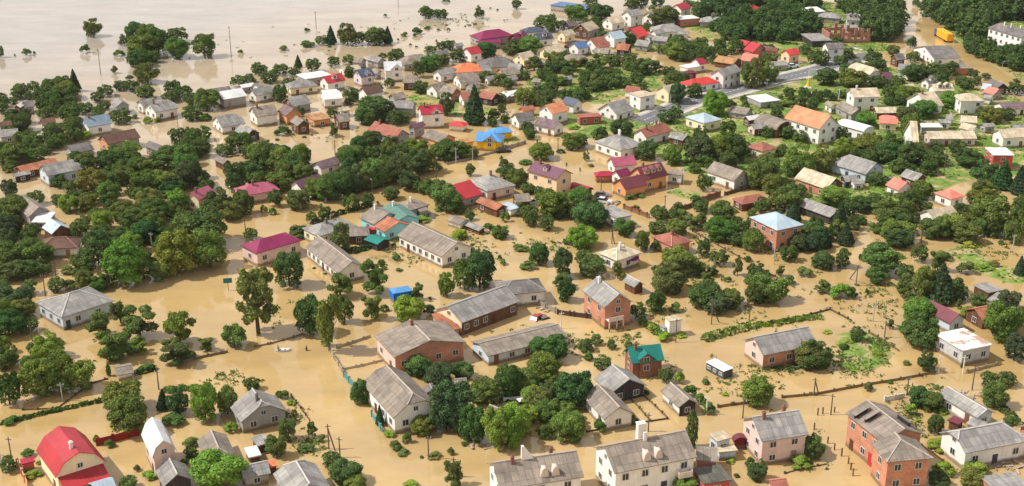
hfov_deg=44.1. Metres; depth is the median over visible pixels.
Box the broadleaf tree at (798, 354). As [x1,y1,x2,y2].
[792,341,823,366]
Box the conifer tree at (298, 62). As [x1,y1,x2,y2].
[294,55,302,67]
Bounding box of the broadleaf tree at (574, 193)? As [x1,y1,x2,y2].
[567,185,592,203]
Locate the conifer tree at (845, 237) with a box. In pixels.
[835,223,854,245]
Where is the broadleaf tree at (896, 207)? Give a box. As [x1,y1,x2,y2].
[871,192,913,219]
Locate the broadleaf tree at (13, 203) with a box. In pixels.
[0,192,27,218]
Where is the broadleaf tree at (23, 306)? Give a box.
[10,298,35,315]
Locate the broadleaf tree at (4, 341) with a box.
[0,335,12,347]
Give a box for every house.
[13,158,57,177]
[19,194,50,223]
[36,286,114,330]
[36,426,109,485]
[37,159,81,186]
[42,236,82,257]
[64,142,94,155]
[80,113,111,136]
[97,128,140,149]
[136,97,177,121]
[204,86,230,93]
[212,113,245,134]
[217,88,246,108]
[230,388,287,433]
[233,179,279,203]
[240,232,301,266]
[247,85,273,102]
[249,103,277,126]
[273,459,329,485]
[282,94,311,111]
[284,79,317,95]
[290,174,319,190]
[302,214,368,244]
[305,235,363,280]
[318,73,345,89]
[320,89,342,108]
[338,65,360,76]
[359,203,409,240]
[363,364,435,433]
[367,119,410,144]
[374,319,465,371]
[382,201,420,223]
[383,61,402,81]
[397,54,430,70]
[397,221,471,267]
[398,196,429,216]
[418,102,444,128]
[421,129,455,145]
[432,67,456,82]
[432,285,519,334]
[444,180,482,206]
[450,63,482,75]
[453,72,480,90]
[458,131,504,150]
[469,29,511,48]
[470,170,515,199]
[477,57,514,74]
[487,445,583,485]
[493,278,546,306]
[496,67,520,80]
[507,30,527,47]
[512,51,534,67]
[519,26,546,36]
[527,159,572,195]
[534,117,563,136]
[538,101,568,122]
[539,43,566,60]
[564,54,588,65]
[574,21,598,39]
[582,276,631,331]
[584,383,634,430]
[585,36,610,54]
[593,364,646,400]
[593,420,717,485]
[594,129,638,157]
[597,98,633,120]
[598,241,641,270]
[601,15,625,31]
[604,30,626,48]
[611,162,667,197]
[621,9,643,28]
[626,26,648,42]
[632,120,670,142]
[643,11,659,25]
[650,24,683,38]
[651,229,691,253]
[656,84,672,102]
[673,2,690,15]
[680,77,719,93]
[685,112,722,131]
[699,16,717,27]
[706,161,748,189]
[710,64,740,88]
[713,55,740,67]
[727,105,753,119]
[732,194,767,210]
[741,53,759,65]
[741,404,808,464]
[743,42,764,55]
[743,326,814,368]
[746,141,776,157]
[749,211,803,251]
[753,114,788,137]
[784,105,839,144]
[794,167,843,195]
[799,198,837,223]
[802,6,825,14]
[818,12,841,23]
[823,42,844,60]
[830,154,885,182]
[835,101,860,120]
[838,119,875,138]
[845,13,860,26]
[845,399,932,485]
[846,85,879,110]
[848,62,880,81]
[903,121,919,148]
[906,89,943,114]
[914,45,960,66]
[918,206,956,223]
[923,131,976,146]
[928,82,954,98]
[939,420,1023,468]
[940,386,994,426]
[952,93,985,114]
[988,22,1023,46]
[991,128,1023,147]
[994,102,1023,114]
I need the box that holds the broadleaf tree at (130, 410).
[106,389,148,433]
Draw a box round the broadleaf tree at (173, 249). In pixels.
[153,227,197,276]
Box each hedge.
[0,397,102,424]
[134,365,157,374]
[162,384,197,393]
[310,201,371,224]
[341,243,390,254]
[644,321,672,340]
[700,319,757,341]
[753,313,823,327]
[997,404,1023,422]
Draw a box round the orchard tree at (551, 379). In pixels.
[540,373,557,382]
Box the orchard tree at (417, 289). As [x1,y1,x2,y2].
[410,282,423,298]
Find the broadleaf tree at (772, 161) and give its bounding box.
[757,156,781,175]
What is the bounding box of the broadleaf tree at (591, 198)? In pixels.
[580,194,597,202]
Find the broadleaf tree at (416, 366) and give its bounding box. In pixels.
[403,353,431,377]
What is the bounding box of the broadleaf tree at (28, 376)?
[17,357,54,397]
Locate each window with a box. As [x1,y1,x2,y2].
[75,314,80,321]
[77,461,83,468]
[161,448,166,454]
[250,420,256,427]
[254,477,260,483]
[271,415,277,422]
[402,418,408,426]
[436,353,441,359]
[453,349,458,355]
[464,323,468,329]
[509,351,514,357]
[531,295,536,300]
[564,480,571,485]
[598,471,601,480]
[615,306,620,312]
[615,418,621,424]
[622,473,628,480]
[633,389,638,395]
[642,469,648,476]
[643,364,649,370]
[661,465,667,472]
[680,461,687,468]
[768,454,775,460]
[769,356,774,362]
[770,441,776,447]
[786,353,791,359]
[791,438,797,444]
[851,421,855,429]
[860,446,864,455]
[862,430,866,438]
[876,470,879,479]
[878,454,881,464]
[892,479,899,485]
[894,464,901,470]
[912,478,919,484]
[914,462,922,468]
[939,342,943,349]
[946,402,951,410]
[950,446,954,455]
[953,350,957,357]
[965,353,971,359]
[972,455,978,460]
[980,350,985,356]
[1012,447,1018,454]
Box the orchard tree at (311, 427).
[306,421,317,436]
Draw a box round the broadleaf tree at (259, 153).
[249,140,273,169]
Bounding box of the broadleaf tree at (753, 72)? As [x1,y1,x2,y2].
[740,56,766,88]
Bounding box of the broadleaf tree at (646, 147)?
[634,140,659,159]
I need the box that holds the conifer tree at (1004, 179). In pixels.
[992,160,1013,189]
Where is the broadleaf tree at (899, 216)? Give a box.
[896,212,912,220]
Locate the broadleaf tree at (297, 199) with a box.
[285,189,310,209]
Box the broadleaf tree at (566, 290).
[557,277,576,301]
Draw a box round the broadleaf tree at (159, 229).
[154,226,172,239]
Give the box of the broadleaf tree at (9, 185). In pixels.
[0,178,17,195]
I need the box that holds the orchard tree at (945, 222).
[929,215,949,239]
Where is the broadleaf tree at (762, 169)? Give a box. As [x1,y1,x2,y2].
[745,160,773,187]
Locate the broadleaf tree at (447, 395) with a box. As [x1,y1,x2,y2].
[429,378,476,430]
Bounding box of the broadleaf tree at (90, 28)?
[82,17,102,36]
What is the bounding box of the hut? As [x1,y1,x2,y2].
[659,324,666,331]
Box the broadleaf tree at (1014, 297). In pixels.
[997,289,1022,306]
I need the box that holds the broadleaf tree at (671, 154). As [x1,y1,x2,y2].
[661,144,683,164]
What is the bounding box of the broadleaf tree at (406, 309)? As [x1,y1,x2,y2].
[391,294,426,321]
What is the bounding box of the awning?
[628,255,639,266]
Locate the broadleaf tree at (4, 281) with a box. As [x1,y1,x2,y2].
[0,278,9,285]
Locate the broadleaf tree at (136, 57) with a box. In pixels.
[125,50,149,66]
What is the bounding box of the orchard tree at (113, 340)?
[94,331,131,361]
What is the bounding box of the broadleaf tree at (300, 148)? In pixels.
[289,143,311,165]
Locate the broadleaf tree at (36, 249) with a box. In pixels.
[13,237,55,261]
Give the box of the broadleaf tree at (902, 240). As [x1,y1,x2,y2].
[881,228,914,248]
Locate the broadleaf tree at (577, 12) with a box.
[564,4,587,21]
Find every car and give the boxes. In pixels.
[495,147,510,153]
[502,392,520,400]
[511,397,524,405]
[529,313,545,321]
[540,315,549,320]
[594,190,610,196]
[598,196,613,203]
[787,63,799,67]
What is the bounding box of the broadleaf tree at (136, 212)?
[122,207,147,223]
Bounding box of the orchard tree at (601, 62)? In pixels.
[591,53,609,66]
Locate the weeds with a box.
[30,13,1017,471]
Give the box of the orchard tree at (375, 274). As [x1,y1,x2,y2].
[359,258,388,294]
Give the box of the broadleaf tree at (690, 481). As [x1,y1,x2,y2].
[672,476,698,485]
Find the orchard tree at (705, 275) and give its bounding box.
[701,271,714,280]
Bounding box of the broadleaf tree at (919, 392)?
[908,385,929,407]
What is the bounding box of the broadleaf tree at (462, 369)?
[452,361,474,377]
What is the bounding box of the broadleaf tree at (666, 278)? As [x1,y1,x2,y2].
[650,260,687,294]
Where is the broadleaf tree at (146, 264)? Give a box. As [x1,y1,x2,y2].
[130,248,158,279]
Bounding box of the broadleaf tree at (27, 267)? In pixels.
[12,259,40,279]
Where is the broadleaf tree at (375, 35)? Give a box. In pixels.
[364,26,387,44]
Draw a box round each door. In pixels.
[65,250,70,257]
[66,320,70,329]
[493,314,496,323]
[494,354,498,364]
[790,450,796,460]
[849,439,853,450]
[964,413,969,424]
[991,454,997,464]
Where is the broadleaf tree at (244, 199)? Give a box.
[230,189,253,215]
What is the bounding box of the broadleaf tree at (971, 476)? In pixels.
[958,466,985,485]
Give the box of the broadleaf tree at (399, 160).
[383,152,412,178]
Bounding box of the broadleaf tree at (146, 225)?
[134,218,158,244]
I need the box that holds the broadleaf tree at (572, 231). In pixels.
[566,224,599,245]
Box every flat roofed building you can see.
[296,71,330,84]
[305,112,330,127]
[550,1,588,13]
[600,205,631,228]
[629,90,655,110]
[674,15,698,27]
[746,94,779,108]
[800,33,832,46]
[842,24,858,33]
[935,328,992,365]
[985,147,1014,168]
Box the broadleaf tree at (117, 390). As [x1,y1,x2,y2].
[101,378,141,409]
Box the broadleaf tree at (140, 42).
[125,34,159,52]
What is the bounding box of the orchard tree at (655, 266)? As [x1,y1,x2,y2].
[651,262,664,273]
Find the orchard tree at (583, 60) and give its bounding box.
[578,57,587,65]
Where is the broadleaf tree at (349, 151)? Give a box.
[339,146,361,163]
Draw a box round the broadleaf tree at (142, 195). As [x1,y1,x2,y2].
[134,186,164,207]
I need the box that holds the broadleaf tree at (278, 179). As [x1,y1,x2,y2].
[265,168,294,191]
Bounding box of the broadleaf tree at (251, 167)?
[241,160,261,175]
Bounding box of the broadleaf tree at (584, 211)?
[570,200,608,228]
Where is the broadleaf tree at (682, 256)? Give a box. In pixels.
[661,245,699,272]
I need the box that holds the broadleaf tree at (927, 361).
[917,349,937,370]
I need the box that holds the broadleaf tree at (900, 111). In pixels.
[896,105,917,122]
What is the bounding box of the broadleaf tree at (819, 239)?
[807,231,826,251]
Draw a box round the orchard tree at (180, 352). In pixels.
[158,338,195,366]
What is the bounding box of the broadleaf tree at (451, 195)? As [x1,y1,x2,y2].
[430,183,462,211]
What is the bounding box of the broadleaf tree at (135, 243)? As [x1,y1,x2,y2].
[126,240,140,247]
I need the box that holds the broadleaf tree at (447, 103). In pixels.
[438,92,454,115]
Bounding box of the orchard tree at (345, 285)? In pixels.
[325,272,353,297]
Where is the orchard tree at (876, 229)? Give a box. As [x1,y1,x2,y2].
[871,222,882,233]
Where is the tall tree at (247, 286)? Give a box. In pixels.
[235,265,280,333]
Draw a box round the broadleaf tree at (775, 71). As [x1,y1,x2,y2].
[764,62,778,81]
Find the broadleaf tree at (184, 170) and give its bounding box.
[173,159,203,187]
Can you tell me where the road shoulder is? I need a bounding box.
[628,53,884,122]
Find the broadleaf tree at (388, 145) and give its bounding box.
[380,140,401,154]
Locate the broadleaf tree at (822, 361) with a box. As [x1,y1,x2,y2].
[794,339,834,369]
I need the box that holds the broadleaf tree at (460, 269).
[452,258,474,289]
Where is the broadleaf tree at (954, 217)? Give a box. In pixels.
[942,211,966,237]
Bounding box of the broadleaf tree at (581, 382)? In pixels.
[554,370,593,404]
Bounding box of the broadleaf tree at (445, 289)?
[437,272,455,295]
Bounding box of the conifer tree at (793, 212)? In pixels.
[786,202,801,221]
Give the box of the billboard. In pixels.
[808,69,815,80]
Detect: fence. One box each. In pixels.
[15,457,27,485]
[21,377,107,410]
[95,428,139,445]
[194,350,227,359]
[254,333,303,346]
[290,393,309,420]
[329,347,342,371]
[335,335,370,348]
[342,359,382,369]
[343,370,364,402]
[371,409,382,430]
[446,146,512,164]
[505,140,525,147]
[538,300,556,313]
[557,308,591,318]
[586,416,667,432]
[623,203,649,217]
[631,398,650,421]
[644,395,665,416]
[683,203,691,209]
[692,230,794,287]
[701,191,720,200]
[717,401,750,407]
[724,184,754,195]
[774,78,805,85]
[779,308,829,321]
[781,370,935,397]
[784,463,826,473]
[829,307,851,320]
[868,329,898,350]
[884,393,904,401]
[921,443,958,471]
[966,361,1001,373]
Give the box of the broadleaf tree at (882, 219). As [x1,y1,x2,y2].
[875,216,893,226]
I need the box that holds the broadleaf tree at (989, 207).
[970,193,1011,237]
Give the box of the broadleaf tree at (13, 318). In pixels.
[0,308,26,335]
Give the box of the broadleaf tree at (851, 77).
[838,68,869,86]
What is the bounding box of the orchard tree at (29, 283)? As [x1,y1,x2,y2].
[22,278,36,293]
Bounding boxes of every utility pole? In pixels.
[5,437,11,454]
[324,424,335,450]
[425,436,430,456]
[675,319,678,342]
[710,303,718,324]
[741,400,746,417]
[812,378,818,395]
[830,394,835,414]
[849,266,859,285]
[971,367,977,389]
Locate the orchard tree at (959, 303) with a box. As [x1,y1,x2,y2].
[955,299,961,307]
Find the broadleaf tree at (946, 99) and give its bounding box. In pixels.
[939,90,956,107]
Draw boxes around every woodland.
[691,0,823,43]
[834,0,911,42]
[918,0,1023,37]
[962,33,1023,71]
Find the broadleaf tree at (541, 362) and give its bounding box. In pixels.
[526,350,561,380]
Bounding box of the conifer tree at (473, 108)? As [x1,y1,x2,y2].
[463,84,485,124]
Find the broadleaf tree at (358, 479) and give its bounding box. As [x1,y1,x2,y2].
[342,473,366,485]
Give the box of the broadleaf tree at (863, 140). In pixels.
[853,132,882,149]
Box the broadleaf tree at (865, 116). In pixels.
[855,110,876,125]
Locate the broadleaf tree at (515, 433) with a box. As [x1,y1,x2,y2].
[500,407,528,449]
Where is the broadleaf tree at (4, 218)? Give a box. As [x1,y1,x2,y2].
[0,212,19,237]
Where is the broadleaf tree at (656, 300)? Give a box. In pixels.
[645,289,666,312]
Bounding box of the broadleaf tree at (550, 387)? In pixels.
[542,381,559,402]
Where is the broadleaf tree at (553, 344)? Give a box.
[528,333,568,358]
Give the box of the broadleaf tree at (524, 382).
[505,366,537,394]
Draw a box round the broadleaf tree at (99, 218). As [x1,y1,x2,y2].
[91,210,113,227]
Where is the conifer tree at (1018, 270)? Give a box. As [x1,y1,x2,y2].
[1012,256,1023,276]
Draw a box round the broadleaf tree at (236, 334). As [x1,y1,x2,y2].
[220,323,246,347]
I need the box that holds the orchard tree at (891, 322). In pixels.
[886,318,894,328]
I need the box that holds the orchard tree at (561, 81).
[557,76,567,85]
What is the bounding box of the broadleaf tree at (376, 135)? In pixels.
[362,130,382,145]
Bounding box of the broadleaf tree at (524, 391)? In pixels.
[520,384,539,404]
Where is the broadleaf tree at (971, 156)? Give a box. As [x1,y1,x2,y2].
[954,147,984,166]
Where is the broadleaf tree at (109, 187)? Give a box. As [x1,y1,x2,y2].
[97,180,118,203]
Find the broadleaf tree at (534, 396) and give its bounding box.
[525,386,552,404]
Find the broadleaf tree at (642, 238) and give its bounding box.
[634,229,649,250]
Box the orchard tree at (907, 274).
[901,272,911,283]
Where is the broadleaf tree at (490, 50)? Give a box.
[476,41,496,57]
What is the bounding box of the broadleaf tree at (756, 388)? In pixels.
[741,373,773,407]
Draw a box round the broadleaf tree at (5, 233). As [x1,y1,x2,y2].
[0,227,17,243]
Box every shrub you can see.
[3,415,18,424]
[20,448,34,457]
[21,48,31,54]
[26,469,42,478]
[60,265,75,274]
[64,279,75,289]
[79,44,90,51]
[82,131,91,138]
[104,439,115,447]
[110,65,117,73]
[113,50,124,55]
[133,465,140,470]
[138,362,153,373]
[142,469,155,479]
[143,116,152,123]
[161,412,184,424]
[179,459,188,463]
[182,436,198,446]
[199,113,211,119]
[223,421,238,431]
[260,204,267,211]
[268,207,276,213]
[273,126,291,134]
[277,390,289,397]
[286,399,295,404]
[290,229,303,238]
[291,409,296,415]
[296,444,314,452]
[300,40,314,46]
[319,434,324,441]
[380,304,389,310]
[383,430,395,436]
[389,440,402,450]
[392,253,400,259]
[397,448,408,455]
[402,433,411,442]
[403,479,418,485]
[412,27,422,33]
[418,214,430,222]
[423,304,434,313]
[427,450,441,459]
[447,447,454,454]
[451,229,467,237]
[452,232,462,239]
[464,211,474,220]
[483,223,495,229]
[499,211,510,220]
[513,244,525,251]
[518,159,532,164]
[519,260,535,268]
[562,236,571,243]
[568,124,579,128]
[583,352,593,359]
[591,334,603,344]
[593,418,606,432]
[607,339,616,348]
[624,194,634,199]
[624,340,633,347]
[631,415,638,424]
[637,316,647,323]
[647,323,657,331]
[649,241,659,249]
[658,332,671,340]
[669,301,681,312]
[673,372,684,382]
[675,209,687,220]
[677,331,686,337]
[683,385,697,395]
[693,200,708,212]
[695,393,706,404]
[702,379,709,383]
[702,402,715,413]
[725,458,734,463]
[740,100,749,106]
[743,255,751,261]
[743,273,752,282]
[745,456,754,466]
[746,207,757,215]
[768,103,782,107]
[779,100,795,106]
[785,274,795,283]
[791,453,810,468]
[796,266,813,275]
[822,329,831,333]
[830,283,851,298]
[838,343,849,348]
[843,339,854,343]
[845,286,858,297]
[857,215,866,224]
[863,382,872,389]
[868,222,874,229]
[872,349,885,356]
[901,291,914,299]
[903,360,910,364]
[905,403,916,412]
[926,437,943,452]
[930,62,940,66]
[930,341,935,349]
[931,250,953,260]
[931,461,955,476]
[938,407,948,414]
[955,261,976,271]
[960,306,973,316]
[961,240,975,247]
[962,460,987,474]
[974,263,994,271]
[981,73,991,78]
[987,260,999,266]
[1003,416,1017,425]
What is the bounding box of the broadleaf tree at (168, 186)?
[158,180,183,198]
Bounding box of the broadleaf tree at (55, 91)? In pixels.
[45,87,71,105]
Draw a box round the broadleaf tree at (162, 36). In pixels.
[146,26,170,52]
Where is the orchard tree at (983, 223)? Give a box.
[979,219,992,236]
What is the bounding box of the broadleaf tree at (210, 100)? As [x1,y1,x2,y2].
[193,88,219,110]
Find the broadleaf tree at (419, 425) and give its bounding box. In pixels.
[409,415,434,435]
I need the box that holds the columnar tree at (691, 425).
[685,409,698,448]
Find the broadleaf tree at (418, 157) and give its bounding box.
[405,147,429,175]
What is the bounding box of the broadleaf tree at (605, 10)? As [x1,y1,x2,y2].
[589,3,613,19]
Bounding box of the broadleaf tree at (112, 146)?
[105,144,121,154]
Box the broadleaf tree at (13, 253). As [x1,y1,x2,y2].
[0,239,30,261]
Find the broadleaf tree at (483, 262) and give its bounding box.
[464,248,496,289]
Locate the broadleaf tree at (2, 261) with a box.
[0,246,15,265]
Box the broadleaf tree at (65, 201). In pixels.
[57,194,79,213]
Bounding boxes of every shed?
[0,121,11,129]
[0,128,17,142]
[11,170,30,182]
[14,100,25,110]
[20,456,34,472]
[22,100,34,113]
[31,212,55,229]
[40,117,55,131]
[42,219,69,237]
[88,477,115,485]
[111,98,128,113]
[113,363,133,380]
[141,417,177,479]
[144,141,161,154]
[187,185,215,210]
[213,155,230,169]
[235,124,259,140]
[238,83,253,92]
[241,460,270,485]
[244,445,261,462]
[251,434,266,452]
[252,82,263,88]
[268,459,276,473]
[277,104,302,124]
[290,116,309,134]
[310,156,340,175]
[333,113,350,129]
[337,106,350,116]
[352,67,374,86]
[353,57,366,68]
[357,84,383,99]
[364,234,390,250]
[366,55,385,68]
[369,226,375,233]
[372,69,381,79]
[387,92,406,102]
[394,100,416,117]
[402,75,418,89]
[407,121,425,138]
[425,82,446,98]
[433,50,449,63]
[438,85,461,100]
[446,215,470,228]
[448,121,468,131]
[452,377,467,383]
[453,42,463,50]
[458,91,469,106]
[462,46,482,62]
[463,222,486,234]
[465,81,480,93]
[475,197,507,216]
[479,65,491,78]
[479,90,499,105]
[483,75,493,85]
[485,404,497,417]
[487,127,512,139]
[501,202,520,216]
[502,92,512,102]
[503,90,520,102]
[504,75,517,85]
[508,63,524,69]
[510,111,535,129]
[512,193,531,206]
[518,105,535,114]
[532,78,541,86]
[534,31,553,47]
[556,29,575,43]
[562,20,577,30]
[563,41,573,51]
[563,75,572,84]
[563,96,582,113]
[568,41,589,54]
[570,182,593,192]
[576,113,601,124]
[593,48,610,57]
[593,171,611,182]
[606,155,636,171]
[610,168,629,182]
[616,43,632,55]
[622,275,644,293]
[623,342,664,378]
[624,85,641,98]
[634,39,652,51]
[643,34,652,41]
[649,29,663,35]
[652,35,669,45]
[660,382,698,415]
[668,132,690,146]
[668,169,684,184]
[677,30,688,38]
[679,63,699,72]
[682,70,696,79]
[691,57,706,72]
[693,464,731,485]
[708,430,737,460]
[732,433,747,448]
[738,40,749,52]
[742,114,759,126]
[747,123,764,135]
[765,46,778,58]
[766,477,788,485]
[769,61,787,70]
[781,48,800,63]
[824,101,835,113]
[840,174,857,187]
[850,179,864,189]
[872,107,896,119]
[879,115,897,130]
[880,72,892,85]
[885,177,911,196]
[890,53,905,66]
[897,63,912,76]
[900,169,927,184]
[918,123,942,134]
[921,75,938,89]
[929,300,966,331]
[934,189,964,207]
[938,119,950,129]
[945,114,954,125]
[953,66,972,75]
[959,115,976,125]
[959,122,979,136]
[964,305,988,328]
[973,282,1001,301]
[979,123,995,132]
[981,83,991,94]
[981,472,1023,485]
[982,94,994,104]
[983,86,1002,99]
[986,79,1006,93]
[986,292,1001,307]
[1010,124,1023,127]
[1017,425,1023,434]
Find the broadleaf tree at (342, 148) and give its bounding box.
[335,144,366,162]
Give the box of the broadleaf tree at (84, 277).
[74,270,93,288]
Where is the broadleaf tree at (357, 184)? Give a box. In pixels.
[340,166,364,193]
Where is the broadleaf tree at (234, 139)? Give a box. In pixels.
[224,131,252,151]
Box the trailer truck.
[934,28,953,41]
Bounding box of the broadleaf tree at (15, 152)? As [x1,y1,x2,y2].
[0,142,27,161]
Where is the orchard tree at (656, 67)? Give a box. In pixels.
[648,60,662,71]
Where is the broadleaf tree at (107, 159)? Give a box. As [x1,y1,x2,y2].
[98,154,116,171]
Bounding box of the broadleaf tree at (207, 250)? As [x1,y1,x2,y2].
[189,227,226,267]
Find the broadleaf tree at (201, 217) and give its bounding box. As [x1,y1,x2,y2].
[170,204,227,241]
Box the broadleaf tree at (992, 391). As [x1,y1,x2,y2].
[981,379,1010,409]
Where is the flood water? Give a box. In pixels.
[0,0,1023,485]
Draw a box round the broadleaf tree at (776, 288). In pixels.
[747,271,791,302]
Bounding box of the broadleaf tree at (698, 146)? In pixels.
[683,133,713,163]
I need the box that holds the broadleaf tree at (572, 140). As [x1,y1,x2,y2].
[561,132,583,150]
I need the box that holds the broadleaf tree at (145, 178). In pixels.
[128,169,160,191]
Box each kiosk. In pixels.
[389,285,411,301]
[664,315,681,335]
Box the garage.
[155,458,193,485]
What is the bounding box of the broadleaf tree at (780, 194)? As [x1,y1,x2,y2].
[768,186,803,213]
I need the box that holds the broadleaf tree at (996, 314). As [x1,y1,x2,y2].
[982,299,1023,342]
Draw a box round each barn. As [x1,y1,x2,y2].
[197,429,235,464]
[470,323,567,365]
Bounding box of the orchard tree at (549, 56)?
[543,50,556,61]
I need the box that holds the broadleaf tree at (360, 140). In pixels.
[349,136,367,149]
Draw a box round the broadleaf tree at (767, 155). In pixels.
[757,152,775,160]
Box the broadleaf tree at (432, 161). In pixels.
[417,148,438,171]
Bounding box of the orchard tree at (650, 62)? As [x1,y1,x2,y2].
[636,58,653,73]
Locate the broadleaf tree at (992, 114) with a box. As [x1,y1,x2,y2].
[979,106,1004,123]
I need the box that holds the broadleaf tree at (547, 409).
[533,398,560,423]
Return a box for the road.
[630,53,874,123]
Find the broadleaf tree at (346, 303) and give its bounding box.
[336,295,354,324]
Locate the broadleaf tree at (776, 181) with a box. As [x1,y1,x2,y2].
[760,173,784,193]
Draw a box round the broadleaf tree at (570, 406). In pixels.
[557,402,576,414]
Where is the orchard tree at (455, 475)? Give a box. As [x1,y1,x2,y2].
[444,460,462,485]
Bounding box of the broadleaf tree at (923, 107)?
[911,99,938,119]
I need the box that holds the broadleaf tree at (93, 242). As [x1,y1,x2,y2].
[81,229,111,264]
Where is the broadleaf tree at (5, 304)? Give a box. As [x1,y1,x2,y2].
[0,298,14,320]
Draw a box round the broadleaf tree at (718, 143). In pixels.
[705,134,731,159]
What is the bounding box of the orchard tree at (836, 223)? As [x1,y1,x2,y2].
[832,219,846,237]
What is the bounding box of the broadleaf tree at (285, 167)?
[275,163,293,183]
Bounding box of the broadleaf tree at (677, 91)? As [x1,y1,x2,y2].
[670,81,686,103]
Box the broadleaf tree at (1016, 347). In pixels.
[1003,331,1023,361]
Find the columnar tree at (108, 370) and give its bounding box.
[105,364,110,376]
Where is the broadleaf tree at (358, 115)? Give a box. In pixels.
[354,107,378,124]
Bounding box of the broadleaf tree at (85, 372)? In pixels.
[65,358,95,389]
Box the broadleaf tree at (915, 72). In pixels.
[900,63,927,80]
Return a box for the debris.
[465,184,1023,475]
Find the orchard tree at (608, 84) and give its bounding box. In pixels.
[600,80,611,89]
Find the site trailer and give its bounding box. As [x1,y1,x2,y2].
[706,358,732,378]
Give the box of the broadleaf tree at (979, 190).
[965,179,1001,203]
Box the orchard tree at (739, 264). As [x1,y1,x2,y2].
[731,257,742,274]
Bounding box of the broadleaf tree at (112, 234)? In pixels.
[103,230,119,243]
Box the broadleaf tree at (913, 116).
[900,112,920,135]
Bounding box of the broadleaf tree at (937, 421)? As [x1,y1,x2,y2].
[927,414,944,434]
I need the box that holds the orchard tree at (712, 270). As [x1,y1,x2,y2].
[706,265,718,275]
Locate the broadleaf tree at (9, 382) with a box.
[0,370,22,404]
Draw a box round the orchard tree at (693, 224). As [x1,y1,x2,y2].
[686,213,703,229]
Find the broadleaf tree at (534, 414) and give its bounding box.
[522,404,539,423]
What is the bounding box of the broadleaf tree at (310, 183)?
[304,177,324,199]
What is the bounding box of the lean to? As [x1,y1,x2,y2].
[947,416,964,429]
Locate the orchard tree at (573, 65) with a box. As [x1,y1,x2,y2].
[564,58,578,68]
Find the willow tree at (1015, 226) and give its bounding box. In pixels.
[1003,205,1023,246]
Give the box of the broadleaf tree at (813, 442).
[804,432,825,459]
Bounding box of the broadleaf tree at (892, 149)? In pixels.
[875,140,898,160]
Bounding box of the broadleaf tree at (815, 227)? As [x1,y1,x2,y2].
[801,220,827,235]
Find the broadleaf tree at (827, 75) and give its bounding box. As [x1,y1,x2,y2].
[812,67,839,85]
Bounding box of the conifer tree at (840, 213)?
[829,200,847,231]
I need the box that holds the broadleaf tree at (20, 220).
[7,213,23,233]
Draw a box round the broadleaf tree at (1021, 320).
[1002,307,1023,326]
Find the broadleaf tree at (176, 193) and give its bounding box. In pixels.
[164,187,189,209]
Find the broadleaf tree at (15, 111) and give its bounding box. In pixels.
[3,108,31,119]
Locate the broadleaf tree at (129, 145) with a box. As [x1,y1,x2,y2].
[116,140,141,156]
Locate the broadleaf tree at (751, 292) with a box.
[744,280,765,304]
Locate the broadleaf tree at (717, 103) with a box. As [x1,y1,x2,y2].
[702,88,728,115]
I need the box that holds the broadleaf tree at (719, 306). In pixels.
[702,292,731,314]
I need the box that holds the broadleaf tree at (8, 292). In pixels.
[0,284,33,301]
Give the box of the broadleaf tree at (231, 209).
[219,200,244,218]
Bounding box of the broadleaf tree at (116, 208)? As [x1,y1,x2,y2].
[109,200,135,220]
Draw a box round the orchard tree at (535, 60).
[524,56,541,70]
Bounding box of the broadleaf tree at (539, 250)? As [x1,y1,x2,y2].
[528,242,548,265]
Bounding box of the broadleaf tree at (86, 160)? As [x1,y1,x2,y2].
[73,152,100,170]
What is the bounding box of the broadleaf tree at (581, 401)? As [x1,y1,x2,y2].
[567,388,585,408]
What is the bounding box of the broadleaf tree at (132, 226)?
[130,222,151,237]
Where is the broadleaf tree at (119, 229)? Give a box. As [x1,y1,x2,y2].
[114,225,129,236]
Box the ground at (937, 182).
[369,0,1023,474]
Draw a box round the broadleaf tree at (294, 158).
[279,149,304,169]
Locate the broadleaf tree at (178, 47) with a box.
[164,37,191,58]
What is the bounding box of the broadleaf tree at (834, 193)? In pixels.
[818,184,848,206]
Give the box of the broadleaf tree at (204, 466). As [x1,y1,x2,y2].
[188,448,249,485]
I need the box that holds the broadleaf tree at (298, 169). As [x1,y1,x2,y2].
[292,162,310,180]
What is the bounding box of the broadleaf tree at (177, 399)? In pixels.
[164,385,188,414]
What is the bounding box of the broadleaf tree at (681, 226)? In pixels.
[664,218,687,236]
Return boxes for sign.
[223,278,231,289]
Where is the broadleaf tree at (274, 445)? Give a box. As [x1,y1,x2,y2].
[264,434,286,457]
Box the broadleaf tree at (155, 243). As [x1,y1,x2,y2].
[151,235,158,248]
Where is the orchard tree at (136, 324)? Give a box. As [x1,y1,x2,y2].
[119,304,158,340]
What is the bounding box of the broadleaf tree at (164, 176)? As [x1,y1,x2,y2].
[150,168,177,189]
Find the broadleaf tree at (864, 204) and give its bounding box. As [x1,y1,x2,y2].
[851,195,872,212]
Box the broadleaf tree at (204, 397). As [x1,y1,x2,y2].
[189,380,218,422]
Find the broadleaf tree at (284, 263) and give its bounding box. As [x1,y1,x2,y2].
[271,249,303,287]
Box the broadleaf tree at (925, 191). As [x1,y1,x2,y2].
[911,179,933,199]
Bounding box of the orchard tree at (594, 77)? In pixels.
[587,74,601,82]
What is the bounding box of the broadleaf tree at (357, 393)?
[350,378,368,405]
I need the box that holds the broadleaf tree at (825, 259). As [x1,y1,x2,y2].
[811,250,834,268]
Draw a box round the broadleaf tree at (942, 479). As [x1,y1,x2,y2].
[928,469,950,485]
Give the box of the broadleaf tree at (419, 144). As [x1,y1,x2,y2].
[402,138,428,149]
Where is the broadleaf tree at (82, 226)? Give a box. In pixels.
[69,221,88,236]
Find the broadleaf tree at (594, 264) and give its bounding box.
[579,253,606,277]
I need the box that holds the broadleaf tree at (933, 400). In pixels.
[921,391,944,412]

